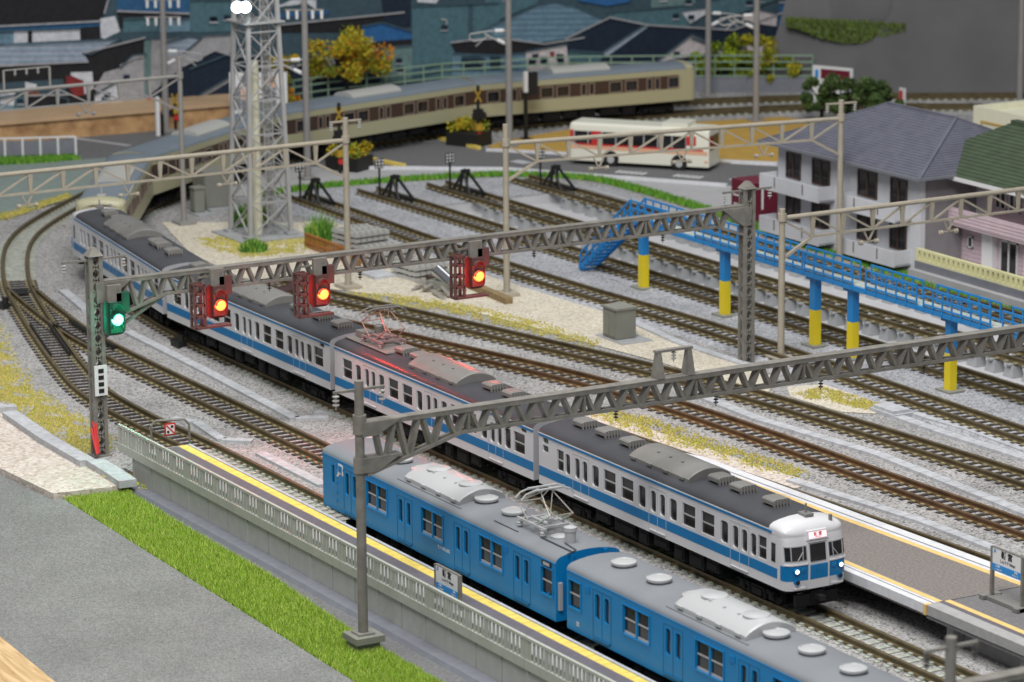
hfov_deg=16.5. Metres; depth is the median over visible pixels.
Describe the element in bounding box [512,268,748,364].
cable trough
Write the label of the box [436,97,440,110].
window frame
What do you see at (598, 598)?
window
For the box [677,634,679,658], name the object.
window
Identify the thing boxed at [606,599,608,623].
window
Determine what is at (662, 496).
window
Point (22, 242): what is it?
railway track
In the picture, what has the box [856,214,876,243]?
window
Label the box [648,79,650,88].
window
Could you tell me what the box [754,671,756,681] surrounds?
window
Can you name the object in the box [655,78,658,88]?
window
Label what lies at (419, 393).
window
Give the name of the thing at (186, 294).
window
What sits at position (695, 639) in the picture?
window frame
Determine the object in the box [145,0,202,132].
catenary pole
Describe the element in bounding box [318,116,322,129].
window frame
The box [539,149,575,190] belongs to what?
buffer stop
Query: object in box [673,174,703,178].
road marking
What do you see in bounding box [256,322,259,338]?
window
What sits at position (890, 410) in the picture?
step block
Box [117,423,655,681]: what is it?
station platform
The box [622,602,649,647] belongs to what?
window frame
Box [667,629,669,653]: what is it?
window
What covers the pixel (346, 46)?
autumn tree
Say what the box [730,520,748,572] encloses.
door
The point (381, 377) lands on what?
window
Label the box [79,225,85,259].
door
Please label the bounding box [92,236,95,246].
window
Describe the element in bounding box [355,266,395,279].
paving slab
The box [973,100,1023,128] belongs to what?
flat roofed building
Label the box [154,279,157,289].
window
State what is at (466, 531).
window
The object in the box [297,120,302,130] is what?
window
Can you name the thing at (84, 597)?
asphalt sheet
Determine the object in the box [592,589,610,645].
door
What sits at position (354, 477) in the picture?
window
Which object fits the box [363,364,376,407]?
door
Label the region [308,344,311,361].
window
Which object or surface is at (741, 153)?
ochre ground
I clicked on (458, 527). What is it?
window
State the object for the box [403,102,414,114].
window frame
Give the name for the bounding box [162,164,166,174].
window
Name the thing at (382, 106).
window frame
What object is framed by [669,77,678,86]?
window
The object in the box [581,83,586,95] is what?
window frame
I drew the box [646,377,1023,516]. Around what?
cable trough
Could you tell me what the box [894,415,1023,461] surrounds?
cable trough
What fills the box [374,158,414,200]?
buffer stop
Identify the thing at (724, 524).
window
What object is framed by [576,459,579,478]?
window
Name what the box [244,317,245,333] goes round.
window
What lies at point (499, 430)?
window
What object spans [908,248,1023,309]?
garden wall
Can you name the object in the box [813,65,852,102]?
sign board
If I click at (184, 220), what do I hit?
catenary gantry
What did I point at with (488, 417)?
door
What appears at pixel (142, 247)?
train carriage
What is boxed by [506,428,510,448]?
window
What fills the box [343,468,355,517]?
door
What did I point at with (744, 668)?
window
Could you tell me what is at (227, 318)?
window
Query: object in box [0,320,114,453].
moss
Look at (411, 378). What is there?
train carriage
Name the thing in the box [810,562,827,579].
front door panel
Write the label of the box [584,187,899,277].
edge strip
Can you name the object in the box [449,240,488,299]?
railway signal
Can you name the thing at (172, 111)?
crossing signal
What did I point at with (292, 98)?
autumn tree
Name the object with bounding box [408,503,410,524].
window
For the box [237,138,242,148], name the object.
window
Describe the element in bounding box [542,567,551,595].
window
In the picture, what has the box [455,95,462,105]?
window
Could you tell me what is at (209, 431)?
cable trough
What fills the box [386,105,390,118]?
window frame
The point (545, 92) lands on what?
window
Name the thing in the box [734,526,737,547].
window
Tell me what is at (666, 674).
door
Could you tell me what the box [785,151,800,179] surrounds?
window
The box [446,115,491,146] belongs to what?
flower planter
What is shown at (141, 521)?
front grass
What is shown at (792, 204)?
window
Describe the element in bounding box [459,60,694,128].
train carriage
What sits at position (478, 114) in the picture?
crossing signal
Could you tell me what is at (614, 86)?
window
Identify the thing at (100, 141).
road marking
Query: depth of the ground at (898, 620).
173.79 m
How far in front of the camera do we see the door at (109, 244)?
197.91 m
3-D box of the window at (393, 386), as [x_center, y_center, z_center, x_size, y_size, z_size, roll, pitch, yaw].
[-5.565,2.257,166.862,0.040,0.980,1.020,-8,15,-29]
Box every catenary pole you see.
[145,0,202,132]
[268,0,323,180]
[469,0,518,147]
[699,0,744,97]
[718,0,764,121]
[1017,0,1023,100]
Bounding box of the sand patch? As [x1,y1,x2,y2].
[787,384,875,413]
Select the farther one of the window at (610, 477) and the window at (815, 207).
the window at (815, 207)
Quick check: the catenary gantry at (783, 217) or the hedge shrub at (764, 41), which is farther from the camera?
the hedge shrub at (764, 41)
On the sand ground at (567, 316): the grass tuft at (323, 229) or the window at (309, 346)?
the grass tuft at (323, 229)
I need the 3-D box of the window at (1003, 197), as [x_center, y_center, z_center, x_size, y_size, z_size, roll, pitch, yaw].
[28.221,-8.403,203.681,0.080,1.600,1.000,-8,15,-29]
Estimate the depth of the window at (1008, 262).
201.86 m
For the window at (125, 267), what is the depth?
195.98 m
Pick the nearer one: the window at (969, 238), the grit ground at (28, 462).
the grit ground at (28, 462)
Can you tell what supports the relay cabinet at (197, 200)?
on the ground at (898, 620)
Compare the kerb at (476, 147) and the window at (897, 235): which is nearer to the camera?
the window at (897, 235)
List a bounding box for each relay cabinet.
[186,185,218,216]
[187,165,240,211]
[595,302,653,344]
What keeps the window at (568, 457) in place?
in the train carriage at (703, 515)
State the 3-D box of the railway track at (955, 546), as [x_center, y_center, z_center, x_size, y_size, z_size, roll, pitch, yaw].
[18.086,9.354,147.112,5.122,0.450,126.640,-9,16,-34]
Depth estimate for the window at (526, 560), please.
137.35 m
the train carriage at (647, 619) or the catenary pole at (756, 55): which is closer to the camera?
the train carriage at (647, 619)
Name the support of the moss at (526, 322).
on the sand ground at (567, 316)
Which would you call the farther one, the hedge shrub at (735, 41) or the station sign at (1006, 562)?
the hedge shrub at (735, 41)
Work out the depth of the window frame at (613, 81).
257.24 m
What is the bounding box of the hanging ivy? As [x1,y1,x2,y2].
[784,16,906,43]
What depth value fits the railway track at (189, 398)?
177.68 m
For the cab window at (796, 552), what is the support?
in the train carriage at (703, 515)
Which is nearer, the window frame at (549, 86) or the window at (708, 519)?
the window at (708, 519)
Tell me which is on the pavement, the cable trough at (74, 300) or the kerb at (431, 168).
the kerb at (431, 168)
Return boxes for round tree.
[799,76,844,117]
[818,72,870,114]
[854,75,904,108]
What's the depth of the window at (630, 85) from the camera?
257.87 m
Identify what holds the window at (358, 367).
in the train carriage at (411, 378)
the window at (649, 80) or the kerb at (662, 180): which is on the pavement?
the kerb at (662, 180)
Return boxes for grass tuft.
[233,203,264,227]
[237,237,267,252]
[262,205,266,222]
[302,208,337,246]
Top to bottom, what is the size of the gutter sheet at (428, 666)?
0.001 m
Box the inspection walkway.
[578,197,1023,394]
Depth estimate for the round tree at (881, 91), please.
257.32 m
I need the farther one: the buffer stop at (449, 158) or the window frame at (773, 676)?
the buffer stop at (449, 158)
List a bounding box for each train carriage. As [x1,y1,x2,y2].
[71,200,212,326]
[76,153,153,220]
[112,108,282,206]
[166,261,372,402]
[260,78,474,159]
[322,438,619,630]
[334,304,585,491]
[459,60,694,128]
[538,417,844,607]
[566,552,906,681]
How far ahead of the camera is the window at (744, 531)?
141.51 m
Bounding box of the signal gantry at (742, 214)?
[61,180,771,457]
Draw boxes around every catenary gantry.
[0,57,196,225]
[0,117,361,290]
[332,324,1023,651]
[497,99,856,296]
[765,187,1023,359]
[923,635,1023,681]
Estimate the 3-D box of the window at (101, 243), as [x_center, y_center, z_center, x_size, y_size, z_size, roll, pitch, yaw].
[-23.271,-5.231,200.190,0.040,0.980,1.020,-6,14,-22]
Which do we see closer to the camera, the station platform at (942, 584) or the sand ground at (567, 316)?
the station platform at (942, 584)
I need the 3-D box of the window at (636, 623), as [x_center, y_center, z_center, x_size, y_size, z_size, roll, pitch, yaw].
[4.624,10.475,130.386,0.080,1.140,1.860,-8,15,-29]
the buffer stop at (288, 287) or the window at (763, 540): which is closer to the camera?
the window at (763, 540)
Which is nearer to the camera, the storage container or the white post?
the storage container
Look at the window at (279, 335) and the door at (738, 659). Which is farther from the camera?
the window at (279, 335)
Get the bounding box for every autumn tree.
[267,54,301,102]
[299,23,396,90]
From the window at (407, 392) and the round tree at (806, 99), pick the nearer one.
the window at (407, 392)
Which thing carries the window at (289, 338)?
in the train carriage at (267, 331)
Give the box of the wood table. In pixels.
[0,637,54,681]
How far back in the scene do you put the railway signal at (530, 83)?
251.59 m
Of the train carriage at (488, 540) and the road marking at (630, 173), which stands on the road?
the road marking at (630, 173)
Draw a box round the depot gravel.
[238,177,1023,424]
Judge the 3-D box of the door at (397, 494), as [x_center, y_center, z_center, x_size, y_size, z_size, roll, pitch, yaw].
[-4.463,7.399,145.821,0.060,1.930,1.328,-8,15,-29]
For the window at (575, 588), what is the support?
in the train carriage at (647, 619)
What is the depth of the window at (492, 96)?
253.38 m
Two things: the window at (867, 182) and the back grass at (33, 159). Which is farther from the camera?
the back grass at (33, 159)
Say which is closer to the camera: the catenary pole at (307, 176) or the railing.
the catenary pole at (307, 176)
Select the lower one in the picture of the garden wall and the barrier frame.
the barrier frame
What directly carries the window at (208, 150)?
in the train carriage at (209, 135)
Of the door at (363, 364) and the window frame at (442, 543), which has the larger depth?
the door at (363, 364)
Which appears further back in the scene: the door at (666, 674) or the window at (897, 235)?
the window at (897, 235)
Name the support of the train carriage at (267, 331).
on the railway track at (783, 611)
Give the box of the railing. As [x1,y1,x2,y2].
[0,136,76,156]
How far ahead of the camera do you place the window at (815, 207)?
212.27 m
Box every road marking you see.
[70,137,129,145]
[510,160,530,163]
[614,170,645,174]
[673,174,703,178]
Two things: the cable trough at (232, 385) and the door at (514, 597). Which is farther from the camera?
the cable trough at (232, 385)
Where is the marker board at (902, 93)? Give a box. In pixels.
[899,87,905,104]
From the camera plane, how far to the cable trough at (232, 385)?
180.53 m
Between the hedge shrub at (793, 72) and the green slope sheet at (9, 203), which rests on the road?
the green slope sheet at (9, 203)
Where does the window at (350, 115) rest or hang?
in the train carriage at (392, 111)
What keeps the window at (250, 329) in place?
in the train carriage at (267, 331)
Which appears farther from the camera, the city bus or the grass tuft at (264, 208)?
the city bus
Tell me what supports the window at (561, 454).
in the train carriage at (703, 515)
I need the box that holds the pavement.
[234,143,777,223]
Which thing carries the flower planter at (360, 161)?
on the pavement
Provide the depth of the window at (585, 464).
152.04 m
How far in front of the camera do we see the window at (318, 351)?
173.59 m
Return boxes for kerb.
[0,402,16,412]
[2,410,93,466]
[86,458,136,488]
[369,166,502,170]
[373,157,405,165]
[425,134,480,149]
[486,148,777,165]
[509,167,727,186]
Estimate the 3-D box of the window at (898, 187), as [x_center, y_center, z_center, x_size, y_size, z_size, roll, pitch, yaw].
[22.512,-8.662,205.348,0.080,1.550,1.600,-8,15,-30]
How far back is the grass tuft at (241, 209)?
220.88 m
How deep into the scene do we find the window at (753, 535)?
140.96 m
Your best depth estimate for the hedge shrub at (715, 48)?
273.53 m
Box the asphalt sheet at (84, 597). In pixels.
[0,474,353,681]
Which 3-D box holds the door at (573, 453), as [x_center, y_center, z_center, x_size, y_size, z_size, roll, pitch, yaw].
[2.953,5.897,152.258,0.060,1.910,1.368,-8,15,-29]
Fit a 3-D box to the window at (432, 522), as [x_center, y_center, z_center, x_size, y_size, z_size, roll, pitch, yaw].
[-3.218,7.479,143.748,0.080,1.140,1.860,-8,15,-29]
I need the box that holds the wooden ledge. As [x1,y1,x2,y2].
[0,94,229,140]
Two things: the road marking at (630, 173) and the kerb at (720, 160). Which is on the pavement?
the kerb at (720, 160)
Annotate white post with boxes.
[154,96,163,135]
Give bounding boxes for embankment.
[762,0,1023,92]
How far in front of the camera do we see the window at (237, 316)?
181.48 m
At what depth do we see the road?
244.14 m
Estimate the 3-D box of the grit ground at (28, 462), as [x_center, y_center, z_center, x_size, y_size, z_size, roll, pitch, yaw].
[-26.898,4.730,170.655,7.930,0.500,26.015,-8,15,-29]
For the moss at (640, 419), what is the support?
on the ground at (898, 620)
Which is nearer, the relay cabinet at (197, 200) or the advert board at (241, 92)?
the relay cabinet at (197, 200)
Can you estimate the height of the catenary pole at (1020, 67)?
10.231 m
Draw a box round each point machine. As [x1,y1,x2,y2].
[0,297,10,309]
[170,334,186,348]
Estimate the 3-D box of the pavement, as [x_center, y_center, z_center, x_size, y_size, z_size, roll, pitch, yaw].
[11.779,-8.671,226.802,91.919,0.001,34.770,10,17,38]
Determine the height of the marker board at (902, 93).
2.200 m
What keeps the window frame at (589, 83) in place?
in the train carriage at (589, 90)
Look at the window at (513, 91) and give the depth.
253.99 m
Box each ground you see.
[0,92,1023,674]
[0,413,124,498]
[161,221,770,391]
[487,117,816,162]
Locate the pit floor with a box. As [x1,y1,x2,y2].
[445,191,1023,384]
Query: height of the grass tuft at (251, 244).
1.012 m
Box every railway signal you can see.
[94,284,129,335]
[189,267,231,329]
[293,257,333,318]
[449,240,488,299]
[520,71,537,139]
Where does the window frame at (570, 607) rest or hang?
in the train carriage at (647, 619)
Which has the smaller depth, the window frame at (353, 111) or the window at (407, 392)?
the window at (407, 392)
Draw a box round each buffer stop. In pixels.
[277,278,305,296]
[295,161,334,204]
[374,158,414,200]
[445,153,485,194]
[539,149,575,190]
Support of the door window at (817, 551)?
in the train carriage at (703, 515)
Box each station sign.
[434,563,461,610]
[979,545,1023,613]
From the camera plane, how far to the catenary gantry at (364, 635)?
141.80 m
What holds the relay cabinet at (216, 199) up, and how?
on the ground at (898, 620)
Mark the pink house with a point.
(993, 159)
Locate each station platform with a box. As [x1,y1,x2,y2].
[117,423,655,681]
[687,453,1023,667]
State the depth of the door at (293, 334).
175.38 m
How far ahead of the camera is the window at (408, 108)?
248.35 m
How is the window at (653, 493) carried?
in the train carriage at (703, 515)
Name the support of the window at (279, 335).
in the train carriage at (267, 331)
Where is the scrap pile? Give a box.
[411,265,466,299]
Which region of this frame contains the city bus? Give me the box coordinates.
[570,117,718,170]
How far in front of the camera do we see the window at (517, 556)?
137.96 m
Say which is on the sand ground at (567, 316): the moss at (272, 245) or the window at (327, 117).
the moss at (272, 245)
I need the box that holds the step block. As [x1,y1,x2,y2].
[869,402,912,418]
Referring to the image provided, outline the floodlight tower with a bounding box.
[211,0,303,242]
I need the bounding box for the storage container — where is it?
[731,175,777,222]
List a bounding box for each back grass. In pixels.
[0,152,81,164]
[262,170,1022,311]
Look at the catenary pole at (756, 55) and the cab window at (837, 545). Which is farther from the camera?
the catenary pole at (756, 55)
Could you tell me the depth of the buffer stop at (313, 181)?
227.74 m
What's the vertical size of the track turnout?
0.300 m
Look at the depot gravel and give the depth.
209.46 m
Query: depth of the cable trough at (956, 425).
169.51 m
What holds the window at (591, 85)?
in the train carriage at (589, 90)
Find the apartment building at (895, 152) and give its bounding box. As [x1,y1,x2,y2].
[757,102,992,271]
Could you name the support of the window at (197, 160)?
in the train carriage at (209, 135)
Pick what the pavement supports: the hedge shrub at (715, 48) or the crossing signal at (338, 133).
the crossing signal at (338, 133)
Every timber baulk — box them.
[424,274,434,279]
[462,279,512,303]
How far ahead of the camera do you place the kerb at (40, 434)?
168.53 m
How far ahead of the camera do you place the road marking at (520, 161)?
243.12 m
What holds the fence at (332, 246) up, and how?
on the sand ground at (567, 316)
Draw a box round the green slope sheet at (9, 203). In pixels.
[0,158,105,213]
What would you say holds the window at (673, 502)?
in the train carriage at (703, 515)
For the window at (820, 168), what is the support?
in the apartment building at (895, 152)
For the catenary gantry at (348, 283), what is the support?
on the sand ground at (567, 316)
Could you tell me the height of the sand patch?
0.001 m
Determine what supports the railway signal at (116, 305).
attached to the signal gantry at (742, 214)
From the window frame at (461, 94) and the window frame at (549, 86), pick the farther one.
the window frame at (549, 86)
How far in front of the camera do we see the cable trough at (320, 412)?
173.78 m
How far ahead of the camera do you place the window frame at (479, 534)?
139.79 m
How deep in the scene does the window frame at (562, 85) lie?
255.55 m
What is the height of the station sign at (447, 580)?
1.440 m
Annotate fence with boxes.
[290,55,812,100]
[304,232,361,266]
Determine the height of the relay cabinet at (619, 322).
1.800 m
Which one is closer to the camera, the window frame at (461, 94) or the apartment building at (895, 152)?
the apartment building at (895, 152)
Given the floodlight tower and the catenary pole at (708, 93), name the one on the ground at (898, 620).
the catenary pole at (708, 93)
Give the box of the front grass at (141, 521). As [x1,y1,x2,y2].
[63,488,446,681]
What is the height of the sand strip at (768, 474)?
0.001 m
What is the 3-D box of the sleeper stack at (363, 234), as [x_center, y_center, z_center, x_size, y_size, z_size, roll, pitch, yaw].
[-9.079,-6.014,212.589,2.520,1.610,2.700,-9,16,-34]
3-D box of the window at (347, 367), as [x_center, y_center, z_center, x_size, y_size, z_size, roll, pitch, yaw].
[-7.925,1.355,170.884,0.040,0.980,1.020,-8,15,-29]
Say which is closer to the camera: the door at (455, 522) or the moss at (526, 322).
the door at (455, 522)
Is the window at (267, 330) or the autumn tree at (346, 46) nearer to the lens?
the window at (267, 330)
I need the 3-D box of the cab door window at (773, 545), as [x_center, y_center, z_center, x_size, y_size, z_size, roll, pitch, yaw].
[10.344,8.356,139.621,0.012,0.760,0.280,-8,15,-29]
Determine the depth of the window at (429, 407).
163.97 m
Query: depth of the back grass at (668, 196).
233.05 m
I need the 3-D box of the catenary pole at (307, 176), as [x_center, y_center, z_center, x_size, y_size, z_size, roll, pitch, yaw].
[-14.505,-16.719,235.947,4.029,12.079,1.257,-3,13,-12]
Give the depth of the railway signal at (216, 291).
167.27 m
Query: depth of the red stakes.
165.78 m
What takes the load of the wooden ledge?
on the ground at (898, 620)
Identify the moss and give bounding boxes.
[0,192,71,220]
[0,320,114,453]
[87,418,117,452]
[193,231,309,257]
[347,291,598,347]
[587,410,809,477]
[790,387,879,409]
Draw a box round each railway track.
[0,92,1023,647]
[2,285,330,468]
[83,103,981,681]
[264,280,1023,492]
[280,191,1023,446]
[344,318,1023,543]
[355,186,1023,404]
[425,180,1023,381]
[510,174,1021,328]
[603,423,989,560]
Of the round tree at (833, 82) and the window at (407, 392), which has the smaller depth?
the window at (407, 392)
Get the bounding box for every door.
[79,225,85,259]
[109,244,116,277]
[240,312,252,352]
[293,334,305,376]
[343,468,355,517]
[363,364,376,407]
[397,494,412,545]
[424,390,438,432]
[454,522,469,574]
[488,417,502,463]
[513,550,530,605]
[573,453,588,501]
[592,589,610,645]
[649,485,665,536]
[663,622,682,681]
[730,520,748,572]
[738,659,759,681]
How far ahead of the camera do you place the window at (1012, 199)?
202.75 m
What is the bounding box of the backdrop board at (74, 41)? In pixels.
[0,0,867,109]
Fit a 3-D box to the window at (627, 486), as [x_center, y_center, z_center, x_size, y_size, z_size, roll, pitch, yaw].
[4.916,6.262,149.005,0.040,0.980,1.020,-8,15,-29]
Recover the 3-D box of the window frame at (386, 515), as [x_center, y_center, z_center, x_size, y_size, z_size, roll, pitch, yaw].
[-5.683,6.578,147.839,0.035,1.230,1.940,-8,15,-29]
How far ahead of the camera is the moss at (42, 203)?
227.77 m
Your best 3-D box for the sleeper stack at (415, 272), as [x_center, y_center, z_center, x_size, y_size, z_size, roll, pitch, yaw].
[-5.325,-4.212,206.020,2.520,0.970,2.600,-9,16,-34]
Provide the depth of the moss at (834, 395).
176.31 m
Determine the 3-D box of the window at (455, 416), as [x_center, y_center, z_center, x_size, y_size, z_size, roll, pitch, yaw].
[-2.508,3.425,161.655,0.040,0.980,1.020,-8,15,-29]
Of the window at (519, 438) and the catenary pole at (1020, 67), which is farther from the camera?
the catenary pole at (1020, 67)
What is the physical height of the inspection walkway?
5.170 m
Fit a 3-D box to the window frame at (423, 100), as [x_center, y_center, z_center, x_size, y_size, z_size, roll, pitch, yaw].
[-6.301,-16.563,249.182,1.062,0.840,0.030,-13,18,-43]
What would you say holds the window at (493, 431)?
in the train carriage at (411, 378)
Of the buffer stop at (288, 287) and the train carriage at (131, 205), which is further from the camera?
the train carriage at (131, 205)
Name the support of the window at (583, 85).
in the train carriage at (589, 90)
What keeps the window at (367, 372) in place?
in the train carriage at (411, 378)
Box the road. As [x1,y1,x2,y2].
[2,129,777,184]
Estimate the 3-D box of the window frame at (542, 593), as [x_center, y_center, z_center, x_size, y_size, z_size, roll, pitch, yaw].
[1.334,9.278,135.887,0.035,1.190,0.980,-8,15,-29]
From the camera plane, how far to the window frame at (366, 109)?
245.46 m
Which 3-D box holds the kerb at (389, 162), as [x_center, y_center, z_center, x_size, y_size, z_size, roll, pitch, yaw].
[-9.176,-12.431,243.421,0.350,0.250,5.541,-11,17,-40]
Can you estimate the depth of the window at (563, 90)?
255.61 m
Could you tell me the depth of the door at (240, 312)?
180.29 m
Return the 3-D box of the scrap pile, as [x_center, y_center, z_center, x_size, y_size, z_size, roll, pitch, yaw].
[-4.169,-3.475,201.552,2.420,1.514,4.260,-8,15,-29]
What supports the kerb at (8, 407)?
on the ground at (898, 620)
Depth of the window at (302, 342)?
175.12 m
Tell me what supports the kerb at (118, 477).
on the ground at (898, 620)
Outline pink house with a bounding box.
[946,119,1023,276]
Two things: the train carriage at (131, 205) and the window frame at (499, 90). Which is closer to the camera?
the train carriage at (131, 205)
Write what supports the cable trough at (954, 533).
on the ground at (898, 620)
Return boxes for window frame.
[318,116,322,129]
[343,111,354,123]
[357,109,368,121]
[365,479,387,516]
[379,106,383,119]
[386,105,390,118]
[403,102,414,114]
[417,100,428,112]
[420,505,443,544]
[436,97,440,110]
[454,94,464,106]
[478,533,502,574]
[487,90,499,102]
[540,86,553,98]
[540,564,553,599]
[556,85,569,96]
[568,577,581,613]
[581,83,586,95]
[589,83,594,94]
[609,81,621,92]
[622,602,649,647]
[625,80,637,91]
[668,76,680,87]
[694,637,724,681]
[772,675,785,681]
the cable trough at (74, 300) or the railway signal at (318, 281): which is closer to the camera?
the railway signal at (318, 281)
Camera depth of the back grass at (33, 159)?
244.62 m
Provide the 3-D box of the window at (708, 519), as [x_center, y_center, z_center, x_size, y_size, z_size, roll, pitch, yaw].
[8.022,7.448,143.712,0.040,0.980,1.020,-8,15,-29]
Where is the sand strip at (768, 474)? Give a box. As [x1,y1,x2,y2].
[586,413,812,487]
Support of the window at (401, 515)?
in the train carriage at (488, 540)
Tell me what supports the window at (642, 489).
in the train carriage at (703, 515)
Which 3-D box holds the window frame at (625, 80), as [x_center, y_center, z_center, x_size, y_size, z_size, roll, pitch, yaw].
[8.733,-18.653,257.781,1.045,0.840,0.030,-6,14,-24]
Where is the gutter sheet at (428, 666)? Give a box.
[155,507,467,681]
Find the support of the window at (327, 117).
in the train carriage at (392, 111)
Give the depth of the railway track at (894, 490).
167.35 m
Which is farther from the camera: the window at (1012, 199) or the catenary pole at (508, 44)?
the catenary pole at (508, 44)
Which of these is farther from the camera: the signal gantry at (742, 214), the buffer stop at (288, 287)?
the buffer stop at (288, 287)
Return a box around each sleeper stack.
[332,223,389,250]
[359,241,416,264]
[391,257,448,280]
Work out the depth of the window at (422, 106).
249.26 m
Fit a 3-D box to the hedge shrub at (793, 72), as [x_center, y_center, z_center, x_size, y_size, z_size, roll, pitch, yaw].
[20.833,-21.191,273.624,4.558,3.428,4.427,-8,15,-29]
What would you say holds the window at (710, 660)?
in the train carriage at (647, 619)
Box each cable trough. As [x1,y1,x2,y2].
[59,289,85,311]
[124,330,328,420]
[170,416,253,443]
[255,451,322,487]
[314,410,371,437]
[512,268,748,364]
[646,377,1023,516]
[786,478,1009,551]
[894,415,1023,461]
[913,412,1023,452]
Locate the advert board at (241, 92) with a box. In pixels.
[229,72,287,113]
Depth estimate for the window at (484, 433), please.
159.61 m
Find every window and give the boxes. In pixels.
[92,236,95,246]
[99,241,103,256]
[124,257,127,272]
[130,260,134,274]
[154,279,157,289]
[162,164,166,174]
[175,294,180,304]
[185,293,188,308]
[195,152,200,163]
[205,149,210,160]
[224,309,230,326]
[236,313,238,330]
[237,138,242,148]
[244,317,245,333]
[249,319,251,335]
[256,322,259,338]
[263,325,270,343]
[275,330,282,349]
[288,336,291,353]
[296,339,298,356]
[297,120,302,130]
[302,342,303,358]
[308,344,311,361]
[315,346,322,366]
[319,117,321,127]
[326,116,328,126]
[343,359,351,378]
[344,113,352,122]
[347,474,348,494]
[354,477,355,497]
[357,365,360,379]
[358,110,367,120]
[366,369,368,386]
[368,481,385,513]
[380,375,383,392]
[389,378,397,398]
[400,499,402,520]
[403,384,411,405]
[404,103,412,113]
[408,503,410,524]
[418,101,426,111]
[418,391,421,409]
[423,508,441,541]
[428,395,430,408]
[452,404,458,423]
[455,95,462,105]
[457,527,459,549]
[466,531,467,553]
[481,536,501,570]
[482,423,486,437]
[488,91,498,101]
[492,429,494,441]
[498,428,501,444]
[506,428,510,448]
[512,90,515,99]
[515,431,524,454]
[517,556,518,578]
[526,560,527,583]
[541,87,551,97]
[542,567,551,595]
[557,86,567,95]
[558,450,563,471]
[567,454,569,474]
[570,581,579,608]
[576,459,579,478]
[582,84,584,94]
[584,462,586,481]
[590,84,592,93]
[594,466,598,486]
[597,595,599,618]
[604,469,615,493]
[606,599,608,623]
[610,82,620,91]
[622,477,632,501]
[625,606,647,643]
[626,81,636,90]
[640,486,644,506]
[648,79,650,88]
[652,491,655,511]
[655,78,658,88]
[661,495,664,515]
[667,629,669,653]
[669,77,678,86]
[671,499,676,520]
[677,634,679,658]
[683,503,694,527]
[697,641,722,680]
[702,511,713,536]
[722,521,727,542]
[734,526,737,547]
[743,530,746,551]
[743,665,745,681]
[752,534,755,555]
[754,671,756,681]
[759,535,766,558]
[771,542,775,561]
[784,546,806,561]
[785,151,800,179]
[785,195,800,222]
[809,542,825,561]
[811,158,829,186]
[811,202,829,229]
[829,538,843,555]
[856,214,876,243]
[857,169,877,199]
[889,222,906,250]
[890,177,907,202]
[967,235,972,248]
[995,186,1006,209]
[999,239,1017,274]
[1008,195,1020,213]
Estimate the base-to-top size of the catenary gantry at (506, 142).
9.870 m
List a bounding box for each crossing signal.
[169,93,178,128]
[332,103,342,173]
[472,85,486,133]
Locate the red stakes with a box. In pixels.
[90,421,99,454]
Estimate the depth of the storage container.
221.41 m
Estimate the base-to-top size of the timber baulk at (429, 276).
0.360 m
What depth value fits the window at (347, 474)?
150.27 m
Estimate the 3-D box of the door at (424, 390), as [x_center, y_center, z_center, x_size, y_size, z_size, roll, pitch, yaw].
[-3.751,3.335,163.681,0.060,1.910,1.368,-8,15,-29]
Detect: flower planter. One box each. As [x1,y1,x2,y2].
[325,140,373,172]
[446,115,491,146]
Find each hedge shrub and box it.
[689,40,747,74]
[711,32,760,77]
[737,33,779,83]
[750,51,801,77]
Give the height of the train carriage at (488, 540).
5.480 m
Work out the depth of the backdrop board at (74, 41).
265.79 m
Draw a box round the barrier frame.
[150,418,190,443]
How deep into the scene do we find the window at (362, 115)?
245.46 m
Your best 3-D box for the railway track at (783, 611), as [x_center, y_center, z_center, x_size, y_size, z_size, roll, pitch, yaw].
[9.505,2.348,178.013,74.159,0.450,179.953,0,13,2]
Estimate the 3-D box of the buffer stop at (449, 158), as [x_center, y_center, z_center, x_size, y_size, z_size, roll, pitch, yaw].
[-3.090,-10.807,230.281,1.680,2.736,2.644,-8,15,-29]
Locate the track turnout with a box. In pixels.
[12,288,115,357]

